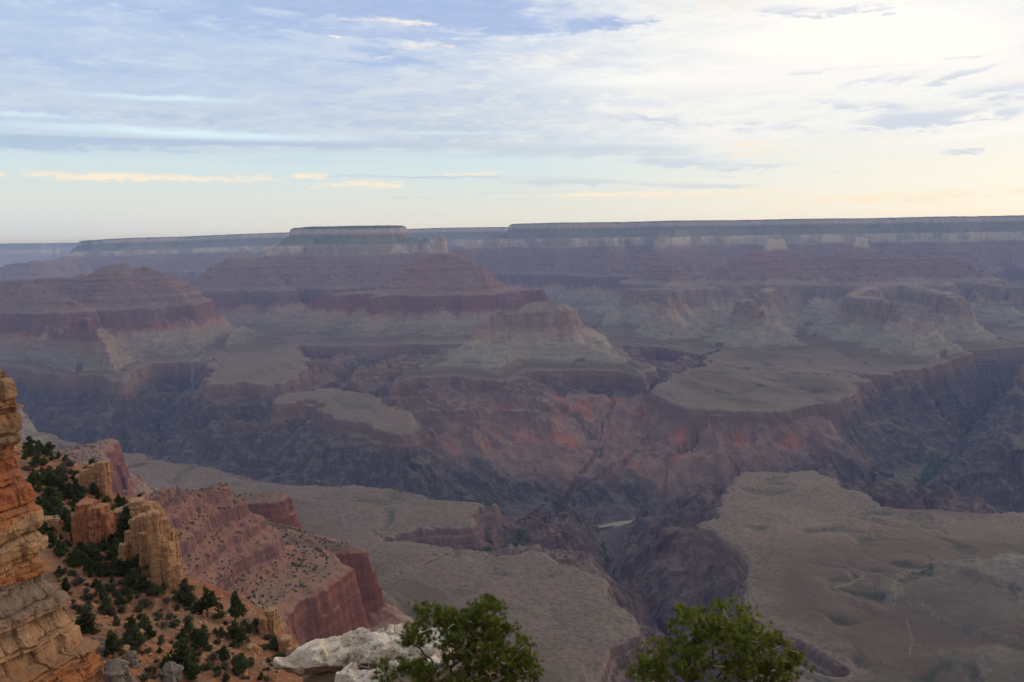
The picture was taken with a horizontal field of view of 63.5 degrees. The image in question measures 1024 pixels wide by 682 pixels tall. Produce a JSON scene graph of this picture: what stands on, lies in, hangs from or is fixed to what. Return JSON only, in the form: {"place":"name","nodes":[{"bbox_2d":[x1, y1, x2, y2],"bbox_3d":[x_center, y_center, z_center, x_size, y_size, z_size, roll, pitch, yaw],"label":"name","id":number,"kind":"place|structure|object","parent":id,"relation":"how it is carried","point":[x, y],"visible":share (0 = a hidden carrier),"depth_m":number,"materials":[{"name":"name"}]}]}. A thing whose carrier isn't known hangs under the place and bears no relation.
{"place":"outdoors","nodes":[
{"label":"outdoors","id":0,"kind":"place"},
{"bbox_2d":[0,258,302,395],"bbox_3d":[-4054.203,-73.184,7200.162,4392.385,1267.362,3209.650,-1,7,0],"label":"stepped butte","id":1,"kind":"object","parent":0,"point":[125,322],"visible":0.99,"depth_m":6875.88,"materials":[{"name":"stone"}]},
{"bbox_2d":[13,442,307,681],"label":"hillside","id":2,"kind":"structure","parent":0,"point":[49,556],"depth_m":151.53,"materials":[{"name":"red soil"}]},
{"bbox_2d":[23,436,36,448],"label":"juniper tree","id":3,"kind":"object","parent":2,"relation":"on","point":[30,439],"visible":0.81,"depth_m":258.40,"materials":[{"name":"green plant"}]},
{"bbox_2d":[26,443,35,456],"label":"juniper tree","id":4,"kind":"object","parent":2,"relation":"on","point":[31,451],"visible":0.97,"depth_m":244.46,"materials":[{"name":"green plant"}]},
{"bbox_2d":[26,476,40,487],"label":"juniper tree","id":5,"kind":"object","parent":2,"relation":"on","point":[33,481],"visible":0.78,"depth_m":208.52,"materials":[{"name":"green plant"}]},
{"bbox_2d":[28,453,43,465],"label":"juniper tree","id":6,"kind":"object","parent":2,"relation":"on","point":[37,458],"visible":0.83,"depth_m":235.26,"materials":[{"name":"green plant"}]},
{"bbox_2d":[27,468,45,480],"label":"juniper tree","id":7,"kind":"object","parent":2,"relation":"on","point":[35,473],"visible":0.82,"depth_m":211.53,"materials":[{"name":"green plant"}]},
{"bbox_2d":[34,443,43,456],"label":"juniper tree","id":8,"kind":"object","parent":2,"relation":"on","point":[39,450],"visible":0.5,"depth_m":252.96,"materials":[{"name":"green plant"}]},
{"bbox_2d":[36,520,47,531],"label":"juniper tree","id":9,"kind":"object","parent":2,"relation":"on","point":[45,525],"visible":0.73,"depth_m":182.75,"materials":[{"name":"green plant"}]},
{"bbox_2d":[40,486,56,496],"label":"juniper tree","id":10,"kind":"object","parent":2,"relation":"on","point":[48,490],"visible":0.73,"depth_m":206.35,"materials":[{"name":"green plant"}]},
{"bbox_2d":[41,441,56,455],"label":"juniper tree","id":11,"kind":"object","parent":2,"relation":"on","point":[49,452],"visible":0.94,"depth_m":260.11,"materials":[{"name":"green plant"}]},
{"bbox_2d":[43,470,59,485],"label":"juniper tree","id":12,"kind":"object","parent":2,"relation":"on","point":[50,474],"visible":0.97,"depth_m":214.53,"materials":[{"name":"green plant"}]},
{"bbox_2d":[47,530,57,547],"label":"juniper tree","id":13,"kind":"object","parent":2,"relation":"on","point":[52,539],"visible":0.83,"depth_m":164.97,"materials":[{"name":"green plant"}]},
{"bbox_2d":[0,370,105,681],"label":"layered cliff","id":14,"kind":"structure","parent":2,"relation":"on","point":[42,639],"depth_m":110.90,"materials":[{"name":"stone"}]},
{"bbox_2d":[43,515,64,532],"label":"rock outcrop","id":15,"kind":"object","parent":2,"relation":"on","point":[57,523],"visible":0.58,"depth_m":185.51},
{"bbox_2d":[52,497,64,511],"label":"juniper tree","id":16,"kind":"object","parent":2,"relation":"on","point":[58,503],"visible":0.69,"depth_m":199.29,"materials":[{"name":"green plant"}]},
{"bbox_2d":[53,540,66,555],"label":"juniper tree","id":17,"kind":"object","parent":2,"relation":"on","point":[58,550],"visible":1,"depth_m":163.59,"materials":[{"name":"green plant"}]},
{"bbox_2d":[54,476,65,491],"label":"juniper tree","id":18,"kind":"object","parent":2,"relation":"on","point":[59,484],"visible":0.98,"depth_m":213.18,"materials":[{"name":"green plant"}]},
{"bbox_2d":[59,577,70,591],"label":"juniper tree","id":19,"kind":"object","parent":2,"relation":"on","point":[65,585],"visible":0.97,"depth_m":149.35,"materials":[{"name":"green plant"}]},
{"bbox_2d":[59,507,72,521],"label":"juniper tree","id":20,"kind":"object","parent":2,"relation":"on","point":[62,516],"visible":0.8,"depth_m":187.59,"materials":[{"name":"green plant"}]},
{"bbox_2d":[62,519,70,531],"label":"juniper tree","id":21,"kind":"object","parent":2,"relation":"on","point":[66,524],"visible":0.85,"depth_m":184.23,"materials":[{"name":"green plant"}]},
{"bbox_2d":[64,549,83,566],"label":"juniper tree","id":22,"kind":"object","parent":2,"relation":"on","point":[70,558],"visible":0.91,"depth_m":161.53,"materials":[{"name":"green plant"}]},
{"bbox_2d":[69,554,82,566],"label":"juniper tree","id":23,"kind":"object","parent":2,"relation":"on","point":[73,564],"visible":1,"depth_m":161.23,"materials":[{"name":"green plant"}]},
{"bbox_2d":[75,605,85,613],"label":"juniper tree","id":24,"kind":"object","parent":2,"relation":"on","point":[79,609],"visible":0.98,"depth_m":141.75,"materials":[{"name":"green plant"}]},
{"bbox_2d":[74,610,99,633],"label":"juniper tree","id":25,"kind":"object","parent":2,"relation":"on","point":[85,622],"visible":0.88,"depth_m":131.94,"materials":[{"name":"green plant"}]},
{"bbox_2d":[80,594,94,600],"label":"shrub","id":26,"kind":"object","parent":2,"relation":"on","point":[89,596],"visible":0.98,"depth_m":149.22,"materials":[{"name":"green plant"}]},
{"bbox_2d":[81,544,94,558],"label":"juniper tree","id":27,"kind":"object","parent":2,"relation":"on","point":[87,550],"visible":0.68,"depth_m":165.94,"materials":[{"name":"green plant"}]},
{"bbox_2d":[82,557,99,571],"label":"juniper tree","id":28,"kind":"object","parent":2,"relation":"on","point":[91,564],"visible":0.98,"depth_m":160.62,"materials":[{"name":"green plant"}]},
{"bbox_2d":[70,498,115,545],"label":"rock outcrop","id":29,"kind":"object","parent":2,"relation":"on","point":[92,520],"visible":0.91,"depth_m":173.34,"materials":[{"name":"stone"}]},
{"bbox_2d":[75,460,112,499],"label":"rock outcrop","id":30,"kind":"object","parent":2,"relation":"on","point":[98,474],"visible":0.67,"depth_m":224.23,"materials":[{"name":"stone"}]},
{"bbox_2d":[89,482,98,493],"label":"juniper tree","id":31,"kind":"object","parent":2,"relation":"on","point":[94,490],"visible":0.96,"depth_m":223.43,"materials":[{"name":"green plant"}]},
{"bbox_2d":[90,548,104,562],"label":"juniper tree","id":32,"kind":"object","parent":2,"relation":"on","point":[98,556],"visible":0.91,"depth_m":165.91,"materials":[{"name":"green plant"}]},
{"bbox_2d":[91,636,105,658],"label":"boulder","id":33,"kind":"object","parent":2,"relation":"on","point":[100,648],"visible":0.51,"depth_m":121.84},
{"bbox_2d":[92,580,108,599],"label":"juniper tree","id":34,"kind":"object","parent":2,"relation":"on","point":[100,590],"visible":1,"depth_m":150.90,"materials":[{"name":"green plant"}]},
{"bbox_2d":[95,562,112,575],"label":"juniper tree","id":35,"kind":"object","parent":2,"relation":"on","point":[104,570],"visible":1,"depth_m":160.58,"materials":[{"name":"green plant"}]},
{"bbox_2d":[99,534,108,547],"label":"juniper tree","id":36,"kind":"object","parent":2,"relation":"on","point":[103,543],"visible":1,"depth_m":170.03,"materials":[{"name":"green plant"}]},
{"bbox_2d":[97,596,112,614],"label":"juniper tree","id":37,"kind":"object","parent":2,"relation":"on","point":[106,605],"visible":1,"depth_m":145.28,"materials":[{"name":"green plant"}]},
{"bbox_2d":[104,543,118,559],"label":"juniper tree","id":38,"kind":"object","parent":2,"relation":"on","point":[113,551],"visible":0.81,"depth_m":167.23,"materials":[{"name":"green plant"}]},
{"bbox_2d":[102,630,124,658],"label":"juniper tree","id":39,"kind":"object","parent":2,"relation":"on","point":[114,643],"visible":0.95,"depth_m":122.95,"materials":[{"name":"green plant"}]},
{"bbox_2d":[109,532,123,544],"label":"juniper tree","id":40,"kind":"object","parent":2,"relation":"on","point":[117,535],"visible":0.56,"depth_m":174.98,"materials":[{"name":"green plant"}]},
{"bbox_2d":[103,658,136,681],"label":"boulder","id":41,"kind":"object","parent":2,"relation":"on","point":[116,669],"visible":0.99,"depth_m":114.86,"materials":[{"name":"stone"}]},
{"bbox_2d":[113,593,127,605],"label":"juniper tree","id":42,"kind":"object","parent":2,"relation":"on","point":[119,600],"visible":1,"depth_m":150.62,"materials":[{"name":"green plant"}]},
{"bbox_2d":[110,559,131,575],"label":"juniper tree","id":43,"kind":"object","parent":2,"relation":"on","point":[118,569],"visible":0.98,"depth_m":163.10,"materials":[{"name":"green plant"}]},
{"bbox_2d":[117,518,128,531],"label":"juniper tree","id":44,"kind":"object","parent":2,"relation":"on","point":[123,525],"visible":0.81,"depth_m":177.52,"materials":[{"name":"green plant"}]},
{"bbox_2d":[116,645,129,654],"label":"boulder","id":45,"kind":"object","parent":2,"relation":"on","point":[125,648],"visible":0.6,"depth_m":125.91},
{"bbox_2d":[119,506,131,520],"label":"juniper tree","id":46,"kind":"object","parent":2,"relation":"on","point":[125,513],"visible":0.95,"depth_m":177.94,"materials":[{"name":"green plant"}]},
{"bbox_2d":[122,577,134,588],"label":"juniper tree","id":47,"kind":"object","parent":2,"relation":"on","point":[131,584],"visible":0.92,"depth_m":158.30,"materials":[{"name":"green plant"}]},
{"bbox_2d":[123,614,138,631],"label":"juniper tree","id":48,"kind":"object","parent":2,"relation":"on","point":[131,624],"visible":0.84,"depth_m":133.52,"materials":[{"name":"green plant"}]},
{"bbox_2d":[122,650,140,667],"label":"boulder","id":49,"kind":"object","parent":2,"relation":"on","point":[129,656],"visible":0.83,"depth_m":123.59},
{"bbox_2d":[122,567,144,584],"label":"juniper tree","id":50,"kind":"object","parent":2,"relation":"on","point":[134,575],"visible":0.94,"depth_m":159.36,"materials":[{"name":"green plant"}]},
{"bbox_2d":[118,512,149,576],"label":"rock outcrop","id":51,"kind":"object","parent":2,"relation":"on","point":[134,543],"visible":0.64,"depth_m":164.75,"materials":[{"name":"stone"}]},
{"bbox_2d":[125,626,146,650],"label":"juniper tree","id":52,"kind":"object","parent":2,"relation":"on","point":[137,635],"visible":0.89,"depth_m":129.16,"materials":[{"name":"green plant"}]},
{"bbox_2d":[113,496,164,529],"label":"rock outcrop","id":53,"kind":"object","parent":2,"relation":"on","point":[136,506],"visible":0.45,"depth_m":179.56,"materials":[{"name":"stone"}]},
{"bbox_2d":[130,553,148,572],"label":"juniper tree","id":54,"kind":"object","parent":2,"relation":"on","point":[135,559],"visible":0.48,"depth_m":164.65,"materials":[{"name":"green plant"}]},
{"bbox_2d":[138,673,149,681],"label":"shrub","id":55,"kind":"object","parent":2,"relation":"on","point":[145,677],"visible":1,"depth_m":120.41,"materials":[{"name":"green plant"}]},
{"bbox_2d":[137,576,150,587],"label":"juniper tree","id":56,"kind":"object","parent":2,"relation":"on","point":[141,581],"visible":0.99,"depth_m":158.28,"materials":[{"name":"green plant"}]},
{"bbox_2d":[137,615,151,627],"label":"juniper tree","id":57,"kind":"object","parent":2,"relation":"on","point":[144,620],"visible":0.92,"depth_m":137.44,"materials":[{"name":"green plant"}]},
{"bbox_2d":[138,599,151,606],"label":"shrub","id":58,"kind":"object","parent":2,"relation":"on","point":[144,602],"visible":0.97,"depth_m":153.84,"materials":[{"name":"green plant"}]},
{"bbox_2d":[144,624,156,639],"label":"juniper tree","id":59,"kind":"object","parent":2,"relation":"on","point":[149,631],"visible":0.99,"depth_m":134.11,"materials":[{"name":"green plant"}]},
{"bbox_2d":[152,585,165,596],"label":"juniper tree","id":60,"kind":"object","parent":2,"relation":"on","point":[158,590],"visible":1,"depth_m":156.44,"materials":[{"name":"green plant"}]},
{"bbox_2d":[39,462,288,681],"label":"rubble","id":61,"kind":"object","parent":2,"relation":"on","point":[245,672],"visible":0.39,"depth_m":142.50,"materials":[{"name":"stone"}]},
{"bbox_2d":[146,510,182,590],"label":"rock outcrop","id":62,"kind":"object","parent":2,"relation":"on","point":[164,565],"visible":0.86,"depth_m":161.06,"materials":[{"name":"stone"}]},
{"bbox_2d":[158,661,183,681],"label":"boulder","id":63,"kind":"object","parent":2,"relation":"on","point":[170,671],"visible":1,"depth_m":123.69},
{"bbox_2d":[168,619,178,627],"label":"shrub","id":64,"kind":"object","parent":2,"relation":"on","point":[174,623],"visible":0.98,"depth_m":143.32,"materials":[{"name":"green plant"}]},
{"bbox_2d":[170,528,183,577],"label":"rock outcrop","id":65,"kind":"object","parent":2,"relation":"on","point":[174,535],"visible":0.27,"depth_m":164.21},
{"bbox_2d":[175,628,189,642],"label":"juniper tree","id":66,"kind":"object","parent":2,"relation":"on","point":[182,633],"visible":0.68,"depth_m":138.65,"materials":[{"name":"green plant"}]},
{"bbox_2d":[169,637,196,664],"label":"juniper tree","id":67,"kind":"object","parent":2,"relation":"on","point":[183,649],"visible":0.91,"depth_m":127.94,"materials":[{"name":"green plant"}]},
{"bbox_2d":[172,578,197,604],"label":"juniper tree","id":68,"kind":"object","parent":2,"relation":"on","point":[186,590],"visible":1,"depth_m":155.61,"materials":[{"name":"green plant"}]},
{"bbox_2d":[183,616,192,635],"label":"juniper tree","id":69,"kind":"object","parent":2,"relation":"on","point":[187,626],"visible":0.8,"depth_m":141.02,"materials":[{"name":"green plant"}]},
{"bbox_2d":[185,661,200,675],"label":"juniper tree","id":70,"kind":"object","parent":2,"relation":"on","point":[194,669],"visible":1,"depth_m":125.89,"materials":[{"name":"green plant"}]},
{"bbox_2d":[189,627,198,640],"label":"juniper tree","id":71,"kind":"object","parent":2,"relation":"on","point":[194,633],"visible":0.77,"depth_m":140.17,"materials":[{"name":"green plant"}]},
{"bbox_2d":[197,628,210,649],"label":"juniper tree","id":72,"kind":"object","parent":2,"relation":"on","point":[203,641],"visible":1,"depth_m":137.41,"materials":[{"name":"green plant"}]},
{"bbox_2d":[189,585,224,616],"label":"juniper tree","id":73,"kind":"object","parent":2,"relation":"on","point":[208,600],"visible":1,"depth_m":152.79,"materials":[{"name":"green plant"}]},
{"bbox_2d":[201,660,215,669],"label":"shrub","id":74,"kind":"object","parent":2,"relation":"on","point":[209,664],"visible":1,"depth_m":129.07,"materials":[{"name":"green plant"}]},
{"bbox_2d":[207,652,218,660],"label":"shrub","id":75,"kind":"object","parent":2,"relation":"on","point":[213,655],"visible":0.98,"depth_m":134.53,"materials":[{"name":"green plant"}]},
{"bbox_2d":[216,626,225,637],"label":"juniper tree","id":76,"kind":"object","parent":2,"relation":"on","point":[221,632],"visible":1,"depth_m":145.45,"materials":[{"name":"green plant"}]},
{"bbox_2d":[217,645,230,663],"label":"juniper tree","id":77,"kind":"object","parent":2,"relation":"on","point":[224,654],"visible":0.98,"depth_m":133.43,"materials":[{"name":"green plant"}]},
{"bbox_2d":[219,660,229,671],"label":"shrub","id":78,"kind":"object","parent":2,"relation":"on","point":[224,667],"visible":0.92,"depth_m":130.53,"materials":[{"name":"green plant"}]},
{"bbox_2d":[224,620,245,638],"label":"juniper tree","id":79,"kind":"object","parent":2,"relation":"on","point":[232,633],"visible":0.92,"depth_m":146.00,"materials":[{"name":"green plant"}]},
{"bbox_2d":[227,590,248,620],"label":"juniper tree","id":80,"kind":"object","parent":2,"relation":"on","point":[237,608],"visible":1,"depth_m":153.20,"materials":[{"name":"green plant"}]},
{"bbox_2d":[233,652,249,674],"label":"juniper tree","id":81,"kind":"object","parent":2,"relation":"on","point":[242,662],"visible":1,"depth_m":131.53,"materials":[{"name":"green plant"}]},
{"bbox_2d":[235,631,250,644],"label":"juniper tree","id":82,"kind":"object","parent":2,"relation":"on","point":[242,636],"visible":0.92,"depth_m":144.64,"materials":[{"name":"green plant"}]},
{"bbox_2d":[244,643,259,653],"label":"boulder","id":83,"kind":"object","parent":2,"relation":"on","point":[252,648],"visible":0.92,"depth_m":143.26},
{"bbox_2d":[249,618,258,631],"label":"juniper tree","id":84,"kind":"object","parent":2,"relation":"on","point":[255,622],"visible":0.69,"depth_m":152.76,"materials":[{"name":"green plant"}]},
{"bbox_2d":[252,606,280,636],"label":"rock outcrop","id":85,"kind":"object","parent":2,"relation":"on","point":[269,621],"visible":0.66,"depth_m":152.39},
{"bbox_2d":[267,635,278,649],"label":"juniper tree","id":86,"kind":"object","parent":2,"relation":"on","point":[272,643],"visible":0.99,"depth_m":147.70,"materials":[{"name":"green plant"}]},
{"bbox_2d":[278,634,298,655],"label":"rock outcrop","id":87,"kind":"object","parent":2,"relation":"on","point":[287,647],"visible":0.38,"depth_m":147.10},
{"bbox_2d":[303,643,513,681],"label":"brown ledge","id":88,"kind":"object","parent":2,"relation":"on","point":[327,676],"visible":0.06,"depth_m":22.15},
{"bbox_2d":[273,623,453,676],"bbox_3d":[-3.865,8.438,22.669,4.830,0.940,2.013,-1,7,0],"label":"limestone ledge","id":89,"kind":"object","parent":88,"relation":"on","point":[338,653],"visible":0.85,"depth_m":22.10,"materials":[{"name":"stone"}]},
{"bbox_2d":[335,660,416,681],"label":"limestone boulder","id":90,"kind":"object","parent":88,"relation":"on","point":[353,673],"visible":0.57,"depth_m":20.05,"materials":[{"name":"stone"}]},
{"bbox_2d":[424,654,488,681],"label":"limestone boulder","id":91,"kind":"object","parent":88,"relation":"on","point":[434,657],"visible":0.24,"depth_m":21.12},
{"bbox_2d":[346,592,544,681],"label":"pinyon tree","id":92,"kind":"object","parent":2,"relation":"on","point":[521,665],"visible":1,"depth_m":19.84,"materials":[{"name":"green plant"}]},
{"bbox_2d":[620,593,816,681],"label":"pinyon tree","id":93,"kind":"object","parent":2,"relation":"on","point":[744,641],"visible":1,"depth_m":19.35,"materials":[{"name":"green plant"}]},
{"bbox_2d":[184,225,433,330],"bbox_3d":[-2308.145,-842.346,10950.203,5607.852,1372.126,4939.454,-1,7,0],"label":"broad mesa","id":94,"kind":"structure","parent":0,"point":[295,273],"depth_m":9901.56,"materials":[{"name":"stone"}]},
{"bbox_2d":[15,408,653,681],"bbox_3d":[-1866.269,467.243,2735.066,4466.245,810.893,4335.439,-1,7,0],"label":"red spur","id":95,"kind":"structure","parent":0,"point":[374,579],"depth_m":1941.31,"materials":[{"name":"stone"}]},
{"bbox_2d":[53,439,347,607],"bbox_3d":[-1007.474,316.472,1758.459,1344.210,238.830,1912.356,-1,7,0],"label":"scrub","id":96,"kind":"object","parent":95,"relation":"on","point":[288,554],"visible":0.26,"depth_m":1567.07,"materials":[{"name":"green plant"}]},
{"bbox_2d":[259,234,597,355],"bbox_3d":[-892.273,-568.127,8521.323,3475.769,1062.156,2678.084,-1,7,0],"label":"pyramid butte","id":97,"kind":"object","parent":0,"point":[440,294],"visible":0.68,"depth_m":8122.66,"materials":[{"name":"stone"}]},
{"bbox_2d":[0,259,1023,681],"bbox_3d":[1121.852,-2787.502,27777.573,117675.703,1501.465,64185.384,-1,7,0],"label":"dark gorge","id":98,"kind":"structure","parent":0,"point":[560,469],"depth_m":4743.48,"materials":[{"name":"stone"}]},
{"bbox_2d":[474,311,942,567],"bbox_3d":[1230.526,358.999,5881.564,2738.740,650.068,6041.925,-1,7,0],"label":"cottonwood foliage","id":99,"kind":"object","parent":98,"relation":"on","point":[606,559],"visible":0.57,"depth_m":4657.66,"materials":[{"name":"green plant"}]},
{"bbox_2d":[0,215,1023,308],"bbox_3d":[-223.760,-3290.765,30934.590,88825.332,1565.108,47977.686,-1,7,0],"label":"rim","id":100,"kind":"object","parent":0,"point":[575,265],"visible":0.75,"depth_m":12737.22,"materials":[{"name":"stone"}]},
{"bbox_2d":[0,0,1023,243],"label":"sky","id":101,"kind":"structure","parent":0,"point":[119,118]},
{"bbox_2d":[390,301,658,396],"bbox_3d":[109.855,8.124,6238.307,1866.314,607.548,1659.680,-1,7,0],"label":"flat topped butte","id":102,"kind":"object","parent":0,"point":[543,337],"visible":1,"depth_m":5908.06,"materials":[{"name":"stone"}]},
{"bbox_2d":[202,347,897,448],"bbox_3d":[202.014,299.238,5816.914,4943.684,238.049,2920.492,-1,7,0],"label":"benchland","id":103,"kind":"object","parent":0,"point":[803,388],"visible":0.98,"depth_m":5233.28,"materials":[{"name":"stone"}]},
{"bbox_2d":[128,460,1023,681],"bbox_3d":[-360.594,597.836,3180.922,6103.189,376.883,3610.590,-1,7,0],"label":"plateau","id":104,"kind":"structure","parent":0,"point":[804,565],"depth_m":2474.57,"materials":[{"name":"stone"}]},
{"bbox_2d":[278,482,1023,680],"bbox_3d":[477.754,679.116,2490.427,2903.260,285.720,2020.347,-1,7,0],"label":"sagebrush","id":105,"kind":"object","parent":104,"relation":"on","point":[789,580],"visible":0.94,"depth_m":2588.97,"materials":[{"name":"green plant"}]},
{"bbox_2d":[598,519,635,527],"bbox_3d":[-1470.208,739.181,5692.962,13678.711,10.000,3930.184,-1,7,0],"label":"river","id":106,"kind":"structure","parent":0,"point":[616,524],"depth_m":4123.06,"materials":[{"name":"liquid"}]},
{"bbox_2d":[576,233,1023,397],"bbox_3d":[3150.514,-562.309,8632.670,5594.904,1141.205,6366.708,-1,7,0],"label":"white capped butte","id":107,"kind":"object","parent":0,"point":[775,299],"visible":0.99,"depth_m":8010.70,"materials":[{"name":"stone"}]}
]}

